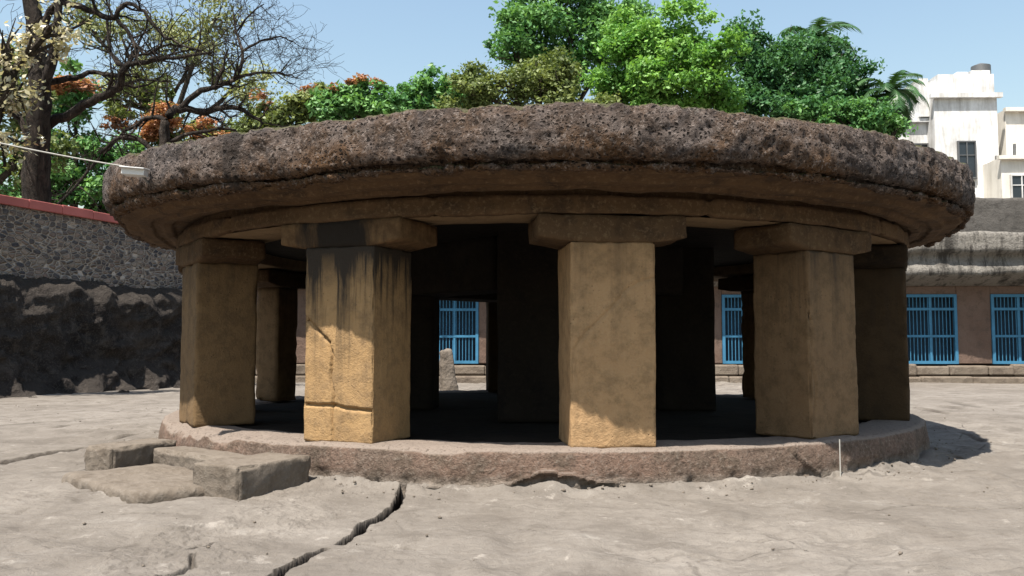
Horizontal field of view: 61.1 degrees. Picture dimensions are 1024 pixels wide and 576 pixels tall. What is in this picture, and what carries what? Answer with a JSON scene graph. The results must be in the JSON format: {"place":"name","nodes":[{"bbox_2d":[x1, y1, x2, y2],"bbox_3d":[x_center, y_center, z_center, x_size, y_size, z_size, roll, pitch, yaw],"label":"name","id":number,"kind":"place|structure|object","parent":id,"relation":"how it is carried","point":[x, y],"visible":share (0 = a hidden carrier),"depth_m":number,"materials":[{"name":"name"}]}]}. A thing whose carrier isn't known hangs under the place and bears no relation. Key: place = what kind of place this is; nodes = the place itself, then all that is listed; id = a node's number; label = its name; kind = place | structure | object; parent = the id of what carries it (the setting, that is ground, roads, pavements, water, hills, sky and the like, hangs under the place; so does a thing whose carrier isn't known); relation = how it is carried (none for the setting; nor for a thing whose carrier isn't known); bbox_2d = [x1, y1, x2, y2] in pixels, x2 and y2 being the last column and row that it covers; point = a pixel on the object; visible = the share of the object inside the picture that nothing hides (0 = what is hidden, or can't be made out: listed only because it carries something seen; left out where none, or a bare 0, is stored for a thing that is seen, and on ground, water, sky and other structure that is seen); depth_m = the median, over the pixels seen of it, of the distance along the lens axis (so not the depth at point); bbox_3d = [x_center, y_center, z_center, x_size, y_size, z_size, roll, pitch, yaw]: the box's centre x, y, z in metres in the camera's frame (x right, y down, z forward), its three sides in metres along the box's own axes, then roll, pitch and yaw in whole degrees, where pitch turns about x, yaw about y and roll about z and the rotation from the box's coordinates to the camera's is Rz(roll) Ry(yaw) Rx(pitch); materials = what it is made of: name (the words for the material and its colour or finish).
{"place":"outdoors","nodes":[
{"label":"outdoors","id":0,"kind":"place"},
{"bbox_2d":[0,375,1023,575],"bbox_3d":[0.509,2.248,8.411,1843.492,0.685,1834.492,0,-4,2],"label":"ground","id":1,"kind":"structure","parent":0,"point":[943,520],"depth_m":7.45,"materials":[{"name":"grey stone"}]},
{"bbox_2d":[0,194,182,398],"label":"retaining wall","id":2,"kind":"structure","parent":1,"relation":"on","point":[90,301],"depth_m":27.39,"materials":[{"name":"stone"}]},
{"bbox_2d":[84,438,176,470],"bbox_3d":[-4.552,2.118,10.390,0.496,0.540,0.944,-2,-4,28],"label":"step cheek","id":3,"kind":"object","parent":1,"relation":"on","point":[112,455],"visible":0.41,"depth_m":10.08,"materials":[{"name":"grey stone"}]},
{"bbox_2d":[62,463,204,503],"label":"step slab","id":4,"kind":"structure","parent":1,"relation":"on","point":[150,483],"depth_m":8.78,"materials":[{"name":"grey stone"}]},
{"bbox_2d":[153,446,247,469],"bbox_3d":[-3.422,2.113,9.894,1.877,0.479,0.433,-3,-5,39],"label":"stone step","id":5,"kind":"object","parent":1,"relation":"on","point":[184,456],"visible":0.32,"depth_m":10.01,"materials":[{"name":"grey stone"}]},
{"bbox_2d":[193,452,310,500],"bbox_3d":[-2.641,2.009,8.845,0.661,0.548,1.004,-2,-4,30],"label":"step cheek","id":6,"kind":"object","parent":1,"relation":"on","point":[240,478],"visible":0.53,"depth_m":8.54,"materials":[{"name":"grey stone"}]},
{"bbox_2d":[439,348,458,390],"bbox_3d":[-1.990,2.633,26.766,0.581,1.526,0.512,-5,-2,-21],"label":"standing stone","id":7,"kind":"object","parent":1,"relation":"on","point":[448,380],"visible":0.82,"depth_m":26.61,"materials":[{"name":"grey stone"}]},
{"bbox_2d":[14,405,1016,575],"bbox_3d":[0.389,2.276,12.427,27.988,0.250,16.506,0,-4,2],"label":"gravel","id":8,"kind":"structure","parent":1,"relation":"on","point":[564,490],"depth_m":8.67,"materials":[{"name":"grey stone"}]},
{"bbox_2d":[102,101,975,504],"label":"stone pavilion","id":9,"kind":"structure","parent":1,"relation":"on","point":[588,253],"depth_m":9.71,"materials":[{"name":"brown stone"}]},
{"bbox_2d":[0,142,122,165],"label":"cable","id":10,"kind":"object","parent":9,"relation":"attached to","point":[59,154],"visible":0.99,"depth_m":9.48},
{"bbox_2d":[119,166,149,183],"bbox_3d":[-4.210,-1.252,9.893,0.310,0.222,0.572,-1,-4,12],"label":"flood light","id":11,"kind":"object","parent":9,"relation":"attached to","point":[135,171],"visible":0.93,"depth_m":9.69,"materials":[{"name":"white metal"}]},
{"bbox_2d":[255,197,1023,383],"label":"cave hall","id":12,"kind":"structure","parent":1,"relation":"on","point":[965,294],"depth_m":33.50,"materials":[{"name":"stone"}]},
{"bbox_2d":[439,300,478,363],"bbox_3d":[-2.254,1.634,34.255,1.887,2.680,0.510,0,-4,2],"label":"window","id":13,"kind":"structure","parent":12,"relation":"in","point":[459,320],"depth_m":34.37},
{"bbox_2d":[721,295,742,363],"bbox_3d":[9.152,1.612,33.909,1.942,2.680,0.510,0,-4,2],"label":"window","id":14,"kind":"structure","parent":12,"relation":"in","point":[732,344],"depth_m":34.04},
{"bbox_2d":[906,294,958,363],"bbox_3d":[16.162,1.598,33.697,2.039,2.680,0.510,0,-4,2],"label":"window","id":15,"kind":"structure","parent":12,"relation":"in","point":[929,316],"depth_m":33.80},
{"bbox_2d":[990,294,1023,363],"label":"window","id":16,"kind":"structure","parent":12,"relation":"in","point":[1007,310],"depth_m":33.48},
{"bbox_2d":[839,439,840,475],"bbox_3d":[3.582,1.885,9.469,0.013,0.460,0.013,-1,-4,13],"label":"conduit pipe","id":17,"kind":"object","parent":1,"relation":"on","point":[839,457],"visible":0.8,"depth_m":9.47,"materials":[{"name":"white plastic"}]},
{"bbox_2d":[0,0,1023,207],"label":"sky","id":18,"kind":"structure","parent":0,"point":[390,41],"materials":[{"name":"blue"}]},
{"bbox_2d":[297,363,1010,375],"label":"terrace","id":19,"kind":"structure","parent":0,"point":[916,365],"depth_m":35.74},
{"bbox_2d":[0,38,86,192],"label":"broadleaf tree","id":20,"kind":"object","parent":19,"relation":"on","point":[12,168],"visible":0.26,"depth_m":38.14,"materials":[{"name":"green plant"}]},
{"bbox_2d":[0,0,95,166],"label":"glossy tree","id":21,"kind":"object","parent":19,"relation":"on","point":[8,82],"visible":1,"depth_m":24.09,"materials":[{"name":"beige plant"}]},
{"bbox_2d":[0,57,149,213],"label":"broadleaf tree","id":22,"kind":"object","parent":19,"relation":"on","point":[90,180],"visible":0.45,"depth_m":45.27,"materials":[{"name":"green plant"}]},
{"bbox_2d":[0,0,283,202],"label":"bare tree","id":23,"kind":"object","parent":19,"relation":"on","point":[35,177],"visible":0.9,"depth_m":28.26,"materials":[{"name":"brown plant"}]},
{"bbox_2d":[41,0,288,133],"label":"feathery tree","id":24,"kind":"object","parent":19,"relation":"on","point":[97,37],"visible":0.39,"depth_m":49.65,"materials":[{"name":"green plant"}]},
{"bbox_2d":[99,73,241,149],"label":"flame tree","id":25,"kind":"object","parent":19,"relation":"on","point":[149,132],"visible":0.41,"depth_m":46.25,"materials":[{"name":"orange plant"}]},
{"bbox_2d":[0,0,352,212],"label":"bare tree","id":26,"kind":"object","parent":19,"relation":"on","point":[170,113],"visible":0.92,"depth_m":34.07,"materials":[{"name":"brown plant"}]},
{"bbox_2d":[228,80,332,132],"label":"feathery tree","id":27,"kind":"object","parent":19,"relation":"on","point":[295,106],"visible":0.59,"depth_m":42.56,"materials":[{"name":"green plant"}]},
{"bbox_2d":[304,72,407,121],"bbox_3d":[-7.108,-4.958,39.769,4.899,9.849,2.902,0,-4,2],"label":"broadleaf tree","id":28,"kind":"object","parent":19,"relation":"on","point":[364,101],"visible":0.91,"depth_m":39.51,"materials":[{"name":"green plant"}]},
{"bbox_2d":[390,62,498,109],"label":"broadleaf tree","id":29,"kind":"object","parent":19,"relation":"on","point":[421,92],"visible":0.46,"depth_m":43.46,"materials":[{"name":"green plant"}]},
{"bbox_2d":[430,45,620,109],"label":"feathery tree","id":30,"kind":"object","parent":19,"relation":"on","point":[524,82],"visible":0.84,"depth_m":41.66,"materials":[{"name":"green plant"}]},
{"bbox_2d":[482,0,660,103],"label":"broadleaf tree","id":31,"kind":"object","parent":19,"relation":"on","point":[523,25],"visible":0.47,"depth_m":49.17,"materials":[{"name":"green plant"}]},
{"bbox_2d":[577,0,754,112],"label":"broadleaf tree","id":32,"kind":"object","parent":19,"relation":"on","point":[661,65],"visible":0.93,"depth_m":43.62,"materials":[{"name":"green plant"}]},
{"bbox_2d":[721,9,884,118],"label":"broadleaf tree","id":33,"kind":"object","parent":19,"relation":"on","point":[789,72],"visible":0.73,"depth_m":47.09,"materials":[{"name":"green plant"}]},
{"bbox_2d":[779,17,861,66],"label":"palm tree","id":34,"kind":"object","parent":19,"relation":"on","point":[818,24],"visible":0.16,"depth_m":51.83,"materials":[{"name":"green plant"}]},
{"bbox_2d":[783,94,917,139],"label":"broadleaf tree","id":35,"kind":"object","parent":19,"relation":"on","point":[861,113],"visible":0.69,"depth_m":43.52,"materials":[{"name":"green plant"}]},
{"bbox_2d":[856,70,929,125],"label":"palm tree","id":36,"kind":"object","parent":19,"relation":"on","point":[892,88],"visible":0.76,"depth_m":46.40,"materials":[{"name":"green plant"}]},
{"bbox_2d":[895,70,1002,197],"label":"white house","id":37,"kind":"structure","parent":19,"relation":"on","point":[959,122],"depth_m":50.98,"materials":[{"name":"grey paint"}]},
{"bbox_2d":[914,143,928,146],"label":"window","id":38,"kind":"structure","parent":37,"relation":"in","point":[922,144],"depth_m":51.82,"materials":[{"name":"grey metal"}]},
{"bbox_2d":[957,141,976,178],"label":"window","id":39,"kind":"structure","parent":37,"relation":"in","point":[966,150],"depth_m":50.73,"materials":[{"name":"grey glass"}]},
{"bbox_2d":[971,63,990,73],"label":"water tank","id":40,"kind":"object","parent":37,"relation":"on","point":[982,66],"visible":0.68,"depth_m":52.67,"materials":[{"name":"grey metal"}]},
{"bbox_2d":[983,107,1023,197],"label":"cream house","id":41,"kind":"structure","parent":19,"relation":"on","point":[1003,174],"depth_m":49.88,"materials":[{"name":"paint"}]},
{"bbox_2d":[1009,174,1023,197],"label":"window","id":42,"kind":"structure","parent":41,"relation":"in","point":[1016,181],"depth_m":48.53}
]}

